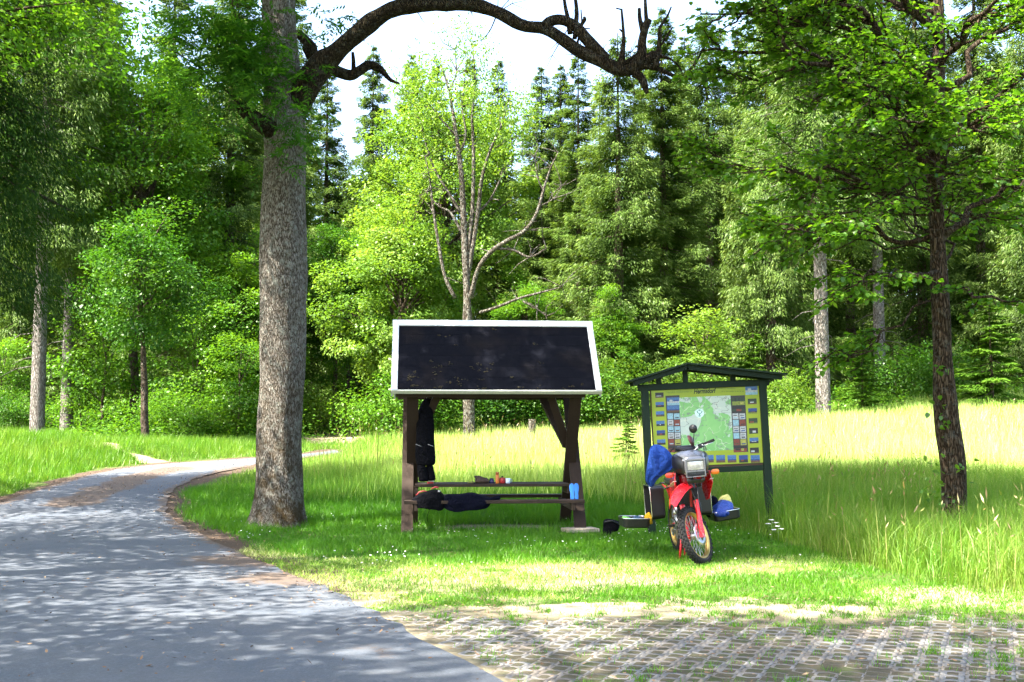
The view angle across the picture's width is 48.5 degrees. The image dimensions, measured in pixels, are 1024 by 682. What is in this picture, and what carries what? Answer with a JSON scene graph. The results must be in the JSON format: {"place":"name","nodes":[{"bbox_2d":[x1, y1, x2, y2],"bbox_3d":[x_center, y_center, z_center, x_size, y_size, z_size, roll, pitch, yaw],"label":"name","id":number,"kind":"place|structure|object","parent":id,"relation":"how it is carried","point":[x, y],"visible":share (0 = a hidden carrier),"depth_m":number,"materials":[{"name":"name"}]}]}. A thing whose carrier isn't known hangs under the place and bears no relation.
{"place":"outdoors","nodes":[
{"label":"outdoors","id":0,"kind":"place"},
{"bbox_2d":[0,423,344,495],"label":"bank grass","id":1,"kind":"structure","parent":0,"point":[61,460],"depth_m":31.63,"materials":[{"name":"green plant"}]},
{"bbox_2d":[0,450,503,681],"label":"road","id":2,"kind":"structure","parent":0,"point":[78,626],"depth_m":10.16,"materials":[{"name":"grey asphalt"}]},
{"bbox_2d":[0,0,1022,268],"label":"sky","id":3,"kind":"structure","parent":0,"point":[530,51],"materials":[{"name":"white"}]},
{"bbox_2d":[0,367,1023,681],"bbox_3d":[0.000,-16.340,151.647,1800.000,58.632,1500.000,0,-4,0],"label":"ground","id":4,"kind":"structure","parent":0,"point":[776,609],"depth_m":9.95,"materials":[{"name":"green plant"}]},
{"bbox_2d":[0,385,49,430],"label":"leafy bush","id":5,"kind":"object","parent":4,"relation":"on","point":[4,408],"visible":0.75,"depth_m":47.53,"materials":[{"name":"green plant"}]},
{"bbox_2d":[0,334,50,413],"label":"sapling","id":6,"kind":"object","parent":4,"relation":"on","point":[6,349],"visible":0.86,"depth_m":49.92,"materials":[{"name":"green plant"}]},
{"bbox_2d":[0,32,78,410],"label":"spruce tree","id":7,"kind":"object","parent":4,"relation":"on","point":[11,330],"visible":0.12,"depth_m":59.79,"materials":[{"name":"green plant"}]},
{"bbox_2d":[0,0,103,342],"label":"spruce tree","id":8,"kind":"object","parent":4,"relation":"on","point":[15,102],"visible":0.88,"depth_m":24.50,"materials":[{"name":"green plant"}]},
{"bbox_2d":[0,0,140,433],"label":"spruce tree","id":9,"kind":"object","parent":4,"relation":"on","point":[38,388],"visible":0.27,"depth_m":43.02,"materials":[{"name":"green plant"}]},
{"bbox_2d":[0,0,154,432],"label":"spruce tree","id":10,"kind":"object","parent":4,"relation":"on","point":[65,415],"visible":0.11,"depth_m":46.94,"materials":[{"name":"green plant"}]},
{"bbox_2d":[50,356,117,428],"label":"sapling","id":11,"kind":"object","parent":4,"relation":"on","point":[78,395],"visible":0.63,"depth_m":46.70,"materials":[{"name":"green plant"}]},
{"bbox_2d":[0,0,184,106],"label":"leafy tree","id":12,"kind":"object","parent":4,"relation":"on","point":[58,5],"visible":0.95,"depth_m":22.50,"materials":[{"name":"green plant"}]},
{"bbox_2d":[27,0,158,407],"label":"spruce tree","id":13,"kind":"object","parent":4,"relation":"on","point":[76,347],"visible":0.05,"depth_m":61.06,"materials":[{"name":"green plant"}]},
{"bbox_2d":[30,284,157,428],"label":"sapling","id":14,"kind":"object","parent":4,"relation":"on","point":[95,378],"visible":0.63,"depth_m":45.79,"materials":[{"name":"green plant"}]},
{"bbox_2d":[77,303,167,417],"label":"sapling","id":15,"kind":"object","parent":4,"relation":"on","point":[149,369],"visible":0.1,"depth_m":51.83,"materials":[{"name":"green plant"}]},
{"bbox_2d":[41,6,253,426],"bbox_3d":[-15.601,-4.573,47.635,9.421,17.738,9.693,2,-5,-27],"label":"leafy tree","id":16,"kind":"object","parent":4,"relation":"on","point":[199,236],"visible":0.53,"depth_m":46.66,"materials":[{"name":"green plant"}]},
{"bbox_2d":[64,194,236,437],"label":"leafy tree","id":17,"kind":"object","parent":4,"relation":"on","point":[137,277],"visible":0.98,"depth_m":37.44,"materials":[{"name":"green plant"}]},
{"bbox_2d":[103,0,220,406],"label":"spruce tree","id":18,"kind":"object","parent":4,"relation":"on","point":[180,4],"visible":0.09,"depth_m":58.67,"materials":[{"name":"green plant"}]},
{"bbox_2d":[114,382,226,437],"bbox_3d":[-12.216,2.848,40.853,3.812,2.729,3.072,0,-4,-1],"label":"leafy bush","id":19,"kind":"object","parent":4,"relation":"on","point":[159,413],"visible":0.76,"depth_m":40.42,"materials":[{"name":"green plant"}]},
{"bbox_2d":[147,289,258,418],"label":"sapling","id":20,"kind":"object","parent":4,"relation":"on","point":[185,377],"visible":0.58,"depth_m":43.41,"materials":[{"name":"green plant"}]},
{"bbox_2d":[162,377,257,438],"bbox_3d":[-10.706,2.766,42.023,4.236,3.032,3.414,1,-4,-11],"label":"leafy bush","id":21,"kind":"object","parent":4,"relation":"on","point":[233,415],"visible":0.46,"depth_m":41.68,"materials":[{"name":"green plant"}]},
{"bbox_2d":[195,330,259,434],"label":"sapling","id":22,"kind":"object","parent":4,"relation":"on","point":[239,399],"visible":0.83,"depth_m":41.74,"materials":[{"name":"green plant"}]},
{"bbox_2d":[146,0,309,417],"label":"spruce tree","id":23,"kind":"object","parent":4,"relation":"on","point":[246,209],"visible":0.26,"depth_m":50.13,"materials":[{"name":"green plant"}]},
{"bbox_2d":[166,224,310,418],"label":"leafy tree","id":24,"kind":"object","parent":4,"relation":"on","point":[251,290],"visible":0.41,"depth_m":45.41,"materials":[{"name":"green plant"}]},
{"bbox_2d":[240,0,346,406],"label":"spruce tree","id":25,"kind":"object","parent":4,"relation":"on","point":[310,196],"visible":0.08,"depth_m":60.63,"materials":[{"name":"green plant"}]},
{"bbox_2d":[302,375,361,436],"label":"leafy bush","id":26,"kind":"object","parent":4,"relation":"on","point":[312,406],"visible":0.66,"depth_m":46.52,"materials":[{"name":"green plant"}]},
{"bbox_2d":[305,77,376,403],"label":"spruce tree","id":27,"kind":"object","parent":4,"relation":"on","point":[328,205],"visible":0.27,"depth_m":66.70,"materials":[{"name":"green plant"}]},
{"bbox_2d":[306,213,407,425],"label":"leafy tree","id":28,"kind":"object","parent":4,"relation":"on","point":[325,251],"visible":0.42,"depth_m":49.54,"materials":[{"name":"green plant"}]},
{"bbox_2d":[306,254,409,421],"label":"leafy tree","id":29,"kind":"object","parent":4,"relation":"on","point":[347,380],"visible":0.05,"depth_m":52.92,"materials":[{"name":"green plant"}]},
{"bbox_2d":[336,45,403,396],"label":"spruce tree","id":30,"kind":"object","parent":4,"relation":"on","point":[365,101],"visible":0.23,"depth_m":73.07,"materials":[{"name":"green plant"}]},
{"bbox_2d":[315,164,438,399],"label":"leafy tree","id":31,"kind":"object","parent":4,"relation":"on","point":[356,223],"visible":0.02,"depth_m":57.68,"materials":[{"name":"green plant"}]},
{"bbox_2d":[306,158,474,401],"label":"leafy tree","id":32,"kind":"object","parent":4,"relation":"on","point":[406,266],"visible":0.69,"depth_m":44.59,"materials":[{"name":"green plant"}]},
{"bbox_2d":[327,368,458,441],"bbox_3d":[-4.381,2.611,42.678,4.096,3.638,5.083,4,-6,-44],"label":"leafy bush","id":33,"kind":"object","parent":4,"relation":"on","point":[386,424],"visible":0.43,"depth_m":42.47,"materials":[{"name":"green plant"}]},
{"bbox_2d":[88,0,721,528],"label":"ash tree","id":34,"kind":"object","parent":4,"relation":"on","point":[286,96],"visible":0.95,"depth_m":18.59,"materials":[{"name":"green plant"}]},
{"bbox_2d":[359,365,476,434],"bbox_3d":[-3.707,2.506,43.515,4.438,3.942,5.506,-2,-5,26],"label":"leafy bush","id":35,"kind":"object","parent":4,"relation":"on","point":[449,423],"visible":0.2,"depth_m":43.03,"materials":[{"name":"green plant"}]},
{"bbox_2d":[388,53,460,312],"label":"spruce tree","id":36,"kind":"object","parent":4,"relation":"on","point":[411,57],"depth_m":81.44,"materials":[{"name":"green plant"}]},
{"bbox_2d":[414,57,459,307],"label":"spruce tree","id":37,"kind":"object","parent":4,"relation":"on","point":[434,70],"visible":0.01,"depth_m":76.37,"materials":[{"name":"green plant"}]},
{"bbox_2d":[337,51,544,413],"bbox_3d":[-3.087,-4.613,54.607,9.421,17.738,9.693,-1,-4,11],"label":"leafy tree","id":38,"kind":"object","parent":4,"relation":"on","point":[484,241],"visible":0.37,"depth_m":53.62,"materials":[{"name":"green plant"}]},
{"bbox_2d":[449,56,493,288],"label":"spruce tree","id":39,"kind":"object","parent":4,"relation":"on","point":[466,60],"visible":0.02,"depth_m":85.47,"materials":[{"name":"green plant"}]},
{"bbox_2d":[366,12,582,435],"bbox_3d":[-1.462,-4.606,42.319,8.002,16.664,5.581,0,-4,0],"label":"half dead tree","id":40,"kind":"object","parent":4,"relation":"on","point":[468,241],"visible":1,"depth_m":42.41,"materials":[{"name":"green plant"}]},
{"bbox_2d":[457,61,534,319],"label":"spruce tree","id":41,"kind":"object","parent":4,"relation":"on","point":[500,65],"visible":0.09,"depth_m":73.14,"materials":[{"name":"green plant"}]},
{"bbox_2d":[391,320,601,532],"bbox_3d":[-0.310,1.370,18.551,3.276,3.422,2.112,0,-4,-5],"label":"picnic shelter","id":42,"kind":"object","parent":4,"relation":"on","point":[547,364],"visible":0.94,"depth_m":18.10,"materials":[{"name":"brown wood"}]},
{"bbox_2d":[415,397,435,481],"bbox_3d":[-1.367,1.508,17.990,0.323,1.425,0.196,0,-4,0],"label":"hanging suit","id":43,"kind":"object","parent":42,"relation":"hanging from","point":[425,457],"visible":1,"depth_m":17.91,"materials":[{"name":"black fabric"}]},
{"bbox_2d":[412,486,443,521],"bbox_3d":[-1.284,2.528,17.668,0.563,0.550,0.440,0,-4,0],"label":"dark rucksack","id":44,"kind":"object","parent":42,"relation":"on","point":[431,499],"visible":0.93,"depth_m":17.51,"materials":[{"name":"black fabric"}]},
{"bbox_2d":[444,492,500,511],"bbox_3d":[-0.634,2.506,17.722,0.910,0.293,0.435,0,-4,0],"label":"dark jacket","id":45,"kind":"object","parent":42,"relation":"on","point":[468,501],"visible":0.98,"depth_m":17.55,"materials":[{"name":"blue fabric"}]},
{"bbox_2d":[474,475,488,482],"bbox_3d":[-0.490,2.228,18.322,0.248,0.124,0.169,0,-4,-5],"label":"paper bag","id":46,"kind":"object","parent":42,"relation":"on","point":[479,479],"visible":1,"depth_m":18.26,"materials":[{"name":"brown paper"}]},
{"bbox_2d":[495,472,498,482],"bbox_3d":[-0.236,2.198,18.294,0.060,0.183,0.060,0,-4,0],"label":"orange bottle","id":47,"kind":"object","parent":42,"relation":"on","point":[497,477],"visible":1,"depth_m":18.27,"materials":[{"name":"orange plastic"}]},
{"bbox_2d":[499,476,505,482],"bbox_3d":[-0.156,2.233,18.338,0.108,0.119,0.108,0,-4,0],"label":"red pot","id":48,"kind":"object","parent":42,"relation":"on","point":[502,479],"visible":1,"depth_m":18.30,"materials":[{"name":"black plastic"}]},
{"bbox_2d":[569,483,573,498],"bbox_3d":[0.943,2.365,17.906,0.078,0.254,0.020,0,-18,-5],"label":"shoe sole","id":49,"kind":"object","parent":42,"relation":"on","point":[571,487],"visible":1,"depth_m":17.90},
{"bbox_2d":[574,483,578,498],"bbox_3d":[1.015,2.365,17.912,0.078,0.254,0.020,0,-18,-5],"label":"shoe sole","id":50,"kind":"object","parent":42,"relation":"on","point":[576,488],"visible":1,"depth_m":17.91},
{"bbox_2d":[448,400,562,432],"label":"leafy bush","id":51,"kind":"object","parent":4,"relation":"on","point":[494,412],"visible":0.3,"depth_m":44.82,"materials":[{"name":"green plant"}]},
{"bbox_2d":[0,14,1023,405],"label":"deep forest","id":52,"kind":"object","parent":4,"relation":"on","point":[486,270],"visible":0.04,"depth_m":69.53,"materials":[{"name":"green plant"}]},
{"bbox_2d":[0,356,1023,439],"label":"undergrowth","id":53,"kind":"object","parent":4,"relation":"on","point":[108,422],"visible":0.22,"depth_m":47.02,"materials":[{"name":"green plant"}]},
{"bbox_2d":[1,457,1023,681],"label":"leaf litter","id":54,"kind":"object","parent":4,"relation":"on","point":[141,657],"visible":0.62,"depth_m":10.28,"materials":[{"name":"brown plant"}]},
{"bbox_2d":[238,513,811,565],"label":"clover flowers","id":55,"kind":"object","parent":4,"relation":"on","point":[519,540],"visible":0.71,"depth_m":15.70,"materials":[{"name":"plant"}]},
{"bbox_2d":[528,419,535,435],"bbox_3d":[0.706,3.218,39.880,0.322,0.954,0.327,0,-4,0],"label":"tree stump","id":56,"kind":"object","parent":4,"relation":"on","point":[532,423],"visible":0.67,"depth_m":39.78,"materials":[{"name":"beige wood"}]},
{"bbox_2d":[487,264,577,403],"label":"leafy tree","id":57,"kind":"object","parent":4,"relation":"on","point":[521,311],"visible":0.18,"depth_m":51.85,"materials":[{"name":"green plant"}]},
{"bbox_2d":[481,67,584,402],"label":"spruce tree","id":58,"kind":"object","parent":4,"relation":"on","point":[539,269],"visible":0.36,"depth_m":66.50,"materials":[{"name":"green plant"}]},
{"bbox_2d":[491,394,603,428],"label":"leafy bush","id":59,"kind":"object","parent":4,"relation":"on","point":[543,410],"visible":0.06,"depth_m":45.85,"materials":[{"name":"green plant"}]},
{"bbox_2d":[521,64,609,316],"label":"spruce tree","id":60,"kind":"object","parent":4,"relation":"on","point":[560,98],"visible":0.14,"depth_m":73.17,"materials":[{"name":"green plant"}]},
{"bbox_2d":[537,57,613,401],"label":"spruce tree","id":61,"kind":"object","parent":4,"relation":"on","point":[578,137],"visible":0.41,"depth_m":63.68,"materials":[{"name":"green plant"}]},
{"bbox_2d":[538,355,641,429],"bbox_3d":[3.138,2.421,45.540,4.438,3.942,5.506,-3,-5,31],"label":"leafy bush","id":62,"kind":"object","parent":4,"relation":"on","point":[585,406],"visible":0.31,"depth_m":44.75,"materials":[{"name":"green plant"}]},
{"bbox_2d":[173,480,1023,611],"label":"lawn grass","id":63,"kind":"structure","parent":4,"relation":"on","point":[339,517],"depth_m":15.82,"materials":[{"name":"green plant"}]},
{"bbox_2d":[581,75,636,291],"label":"tree","id":64,"kind":"object","parent":4,"relation":"on","point":[593,120],"visible":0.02,"depth_m":83.30,"materials":[{"name":"green plant"}]},
{"bbox_2d":[602,519,619,536],"bbox_3d":[1.456,2.792,16.863,0.296,0.297,0.195,0,-4,0],"label":"black bag","id":65,"kind":"object","parent":4,"relation":"on","point":[610,526],"visible":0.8,"depth_m":16.80,"materials":[{"name":"fabric"}]},
{"bbox_2d":[203,388,1023,503],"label":"meadow grass","id":66,"kind":"structure","parent":4,"relation":"on","point":[543,467],"depth_m":31.16,"materials":[{"name":"yellow plant"}]},
{"bbox_2d":[606,409,638,464],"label":"fir seedling","id":67,"kind":"object","parent":4,"relation":"on","point":[626,434],"visible":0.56,"depth_m":29.84,"materials":[{"name":"green plant"}]},
{"bbox_2d":[549,33,696,405],"bbox_3d":[4.982,-4.894,52.272,7.490,19.119,7.630,-3,-5,32],"label":"spruce tree","id":68,"kind":"object","parent":4,"relation":"on","point":[621,238],"visible":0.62,"depth_m":52.19,"materials":[{"name":"green plant"}]},
{"bbox_2d":[588,283,658,394],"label":"leafy tree","id":69,"kind":"object","parent":4,"relation":"on","point":[613,343],"visible":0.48,"depth_m":49.43,"materials":[{"name":"green plant"}]},
{"bbox_2d":[237,543,1023,630],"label":"dry grass","id":70,"kind":"structure","parent":4,"relation":"on","point":[464,580],"depth_m":12.28,"materials":[{"name":"plant"}]},
{"bbox_2d":[580,351,682,427],"bbox_3d":[4.466,2.360,46.294,4.438,3.942,5.506,3,-5,-31],"label":"leafy bush","id":71,"kind":"object","parent":4,"relation":"on","point":[635,401],"visible":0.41,"depth_m":45.08,"materials":[{"name":"green plant"}]},
{"bbox_2d":[597,45,696,372],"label":"spruce tree","id":72,"kind":"object","parent":4,"relation":"on","point":[651,158],"visible":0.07,"depth_m":66.85,"materials":[{"name":"green plant"}]},
{"bbox_2d":[302,397,1023,590],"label":"grass seed heads","id":73,"kind":"object","parent":4,"relation":"on","point":[637,442],"depth_m":26.68,"materials":[{"name":"plant"}]},
{"bbox_2d":[603,7,739,394],"bbox_3d":[7.424,-6.216,54.899,7.061,20.066,7.406,3,-5,-33],"label":"spruce tree","id":74,"kind":"object","parent":4,"relation":"on","point":[665,93],"visible":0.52,"depth_m":54.16,"materials":[{"name":"green plant"}]},
{"bbox_2d":[618,424,739,564],"bbox_3d":[2.205,1.905,14.443,1.555,1.683,2.057,-4,-4,-4],"label":"motorcycle","id":75,"kind":"object","parent":4,"relation":"on","point":[688,488],"visible":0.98,"depth_m":14.03,"materials":[{"name":"metal"}]},
{"bbox_2d":[644,512,652,523],"bbox_3d":[1.776,2.309,14.829,0.092,0.159,0.186,1,-4,-11],"label":"yellow cloth","id":76,"kind":"object","parent":75,"relation":"in","point":[648,515],"visible":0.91,"depth_m":14.76,"materials":[{"name":"yellow fabric"}]},
{"bbox_2d":[645,444,672,486],"bbox_3d":[1.828,1.546,14.102,0.340,0.523,0.238,-2,-5,28],"label":"blue jacket","id":77,"kind":"object","parent":75,"relation":"on","point":[659,463],"visible":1,"depth_m":14.05,"materials":[{"name":"fabric"}]},
{"bbox_2d":[706,496,717,516],"bbox_3d":[2.668,2.196,15.089,0.170,0.294,0.248,0,-4,0],"label":"navy bag","id":78,"kind":"object","parent":75,"relation":"in","point":[714,500],"visible":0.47,"depth_m":15.00,"materials":[{"name":"fabric"}]},
{"bbox_2d":[711,500,732,516],"bbox_3d":[2.753,2.200,14.932,0.324,0.226,0.334,0,-4,0],"label":"blue bag","id":79,"kind":"object","parent":75,"relation":"in","point":[721,507],"visible":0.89,"depth_m":14.83,"materials":[{"name":"blue fabric"}]},
{"bbox_2d":[718,494,731,501],"bbox_3d":[2.812,2.179,15.151,0.271,0.280,0.198,0,-4,0],"label":"yellow bag","id":80,"kind":"object","parent":75,"relation":"in","point":[727,497],"visible":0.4,"depth_m":15.11,"materials":[{"name":"yellow fabric"}]},
{"bbox_2d":[647,36,727,377],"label":"spruce tree","id":81,"kind":"object","parent":4,"relation":"on","point":[681,38],"depth_m":71.32,"materials":[{"name":"green plant"}]},
{"bbox_2d":[640,9,758,376],"bbox_3d":[10.966,-7.467,62.822,7.991,22.176,7.523,4,-6,-41],"label":"spruce tree","id":82,"kind":"object","parent":4,"relation":"on","point":[702,113],"visible":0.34,"depth_m":62.42,"materials":[{"name":"green plant"}]},
{"bbox_2d":[653,304,752,382],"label":"sapling","id":83,"kind":"object","parent":4,"relation":"on","point":[700,357],"visible":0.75,"depth_m":46.76,"materials":[{"name":"green plant"}]},
{"bbox_2d":[384,609,1023,681],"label":"paved parking","id":84,"kind":"structure","parent":4,"relation":"on","point":[860,640],"depth_m":8.50,"materials":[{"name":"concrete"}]},
{"bbox_2d":[368,585,1023,681],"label":"paving grass","id":85,"kind":"structure","parent":84,"relation":"on","point":[804,621],"depth_m":9.79,"materials":[{"name":"green plant"}]},
{"bbox_2d":[624,362,787,534],"bbox_3d":[3.008,1.674,17.422,2.401,2.688,0.716,-2,-4,0],"label":"map board","id":86,"kind":"object","parent":4,"relation":"on","point":[730,417],"visible":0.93,"depth_m":17.43,"materials":[{"name":"green wood"}]},
{"bbox_2d":[691,24,788,378],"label":"spruce tree","id":87,"kind":"object","parent":4,"relation":"on","point":[735,41],"visible":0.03,"depth_m":68.98,"materials":[{"name":"green plant"}]},
{"bbox_2d":[735,333,791,418],"bbox_3d":[10.178,1.749,47.265,3.253,4.206,2.934,-3,-5,35],"label":"fir bush","id":88,"kind":"object","parent":4,"relation":"on","point":[750,363],"visible":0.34,"depth_m":46.90,"materials":[{"name":"green plant"}]},
{"bbox_2d":[711,0,836,406],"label":"spruce tree","id":89,"kind":"object","parent":4,"relation":"on","point":[770,304],"visible":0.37,"depth_m":51.95,"materials":[{"name":"green plant"}]},
{"bbox_2d":[740,363,819,420],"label":"leafy bush","id":90,"kind":"object","parent":4,"relation":"on","point":[785,398],"visible":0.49,"depth_m":45.83,"materials":[{"name":"green plant"}]},
{"bbox_2d":[727,49,863,394],"bbox_3d":[15.227,-7.317,60.953,7.061,21.590,7.406,2,-5,-19],"label":"spruce tree","id":91,"kind":"object","parent":4,"relation":"on","point":[835,338],"visible":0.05,"depth_m":59.75,"materials":[{"name":"green plant"}]},
{"bbox_2d":[719,0,916,419],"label":"birch tree","id":92,"kind":"object","parent":4,"relation":"on","point":[820,319],"visible":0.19,"depth_m":46.00,"materials":[{"name":"green plant"}]},
{"bbox_2d":[664,0,1023,541],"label":"linden tree","id":93,"kind":"object","parent":4,"relation":"on","point":[939,129],"visible":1,"depth_m":15.75,"materials":[{"name":"green plant"}]},
{"bbox_2d":[804,40,926,391],"bbox_3d":[18.385,-9.251,62.849,7.592,25.080,7.147,1,-4,-12],"label":"spruce tree","id":94,"kind":"object","parent":4,"relation":"on","point":[890,262],"visible":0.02,"depth_m":62.14,"materials":[{"name":"green plant"}]},
{"bbox_2d":[832,347,899,411],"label":"fir bush","id":95,"kind":"object","parent":4,"relation":"on","point":[858,381],"visible":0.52,"depth_m":47.75,"materials":[{"name":"green plant"}]},
{"bbox_2d":[793,0,970,397],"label":"spruce tree","id":96,"kind":"object","parent":4,"relation":"on","point":[878,314],"visible":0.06,"depth_m":56.16,"materials":[{"name":"green plant"}]},
{"bbox_2d":[855,340,931,401],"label":"leafy bush","id":97,"kind":"object","parent":4,"relation":"on","point":[890,370],"visible":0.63,"depth_m":53.63,"materials":[{"name":"green plant"}]},
{"bbox_2d":[848,0,983,384],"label":"spruce tree","id":98,"kind":"object","parent":4,"relation":"on","point":[923,323],"visible":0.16,"depth_m":60.05,"materials":[{"name":"green plant"}]},
{"bbox_2d":[899,334,1003,399],"bbox_3d":[20.208,1.570,52.465,4.438,3.942,5.506,-1,-4,16],"label":"leafy bush","id":99,"kind":"object","parent":4,"relation":"on","point":[926,367],"visible":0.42,"depth_m":51.84,"materials":[{"name":"green plant"}]},
{"bbox_2d":[922,0,1023,389],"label":"spruce tree","id":100,"kind":"object","parent":4,"relation":"on","point":[981,237],"visible":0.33,"depth_m":58.27,"materials":[{"name":"green plant"}]},
{"bbox_2d":[954,299,1023,411],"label":"fir bush","id":101,"kind":"object","parent":4,"relation":"on","point":[993,336],"visible":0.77,"depth_m":46.90,"materials":[{"name":"green plant"}]},
{"bbox_2d":[963,1,1023,392],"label":"spruce tree","id":102,"kind":"object","parent":4,"relation":"on","point":[1014,260],"visible":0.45,"depth_m":55.75,"materials":[{"name":"green plant"}]},
{"bbox_2d":[588,445,1023,601],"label":"tall grass","id":103,"kind":"structure","parent":0,"point":[799,524],"depth_m":16.10,"materials":[{"name":"green plant"}]}
]}

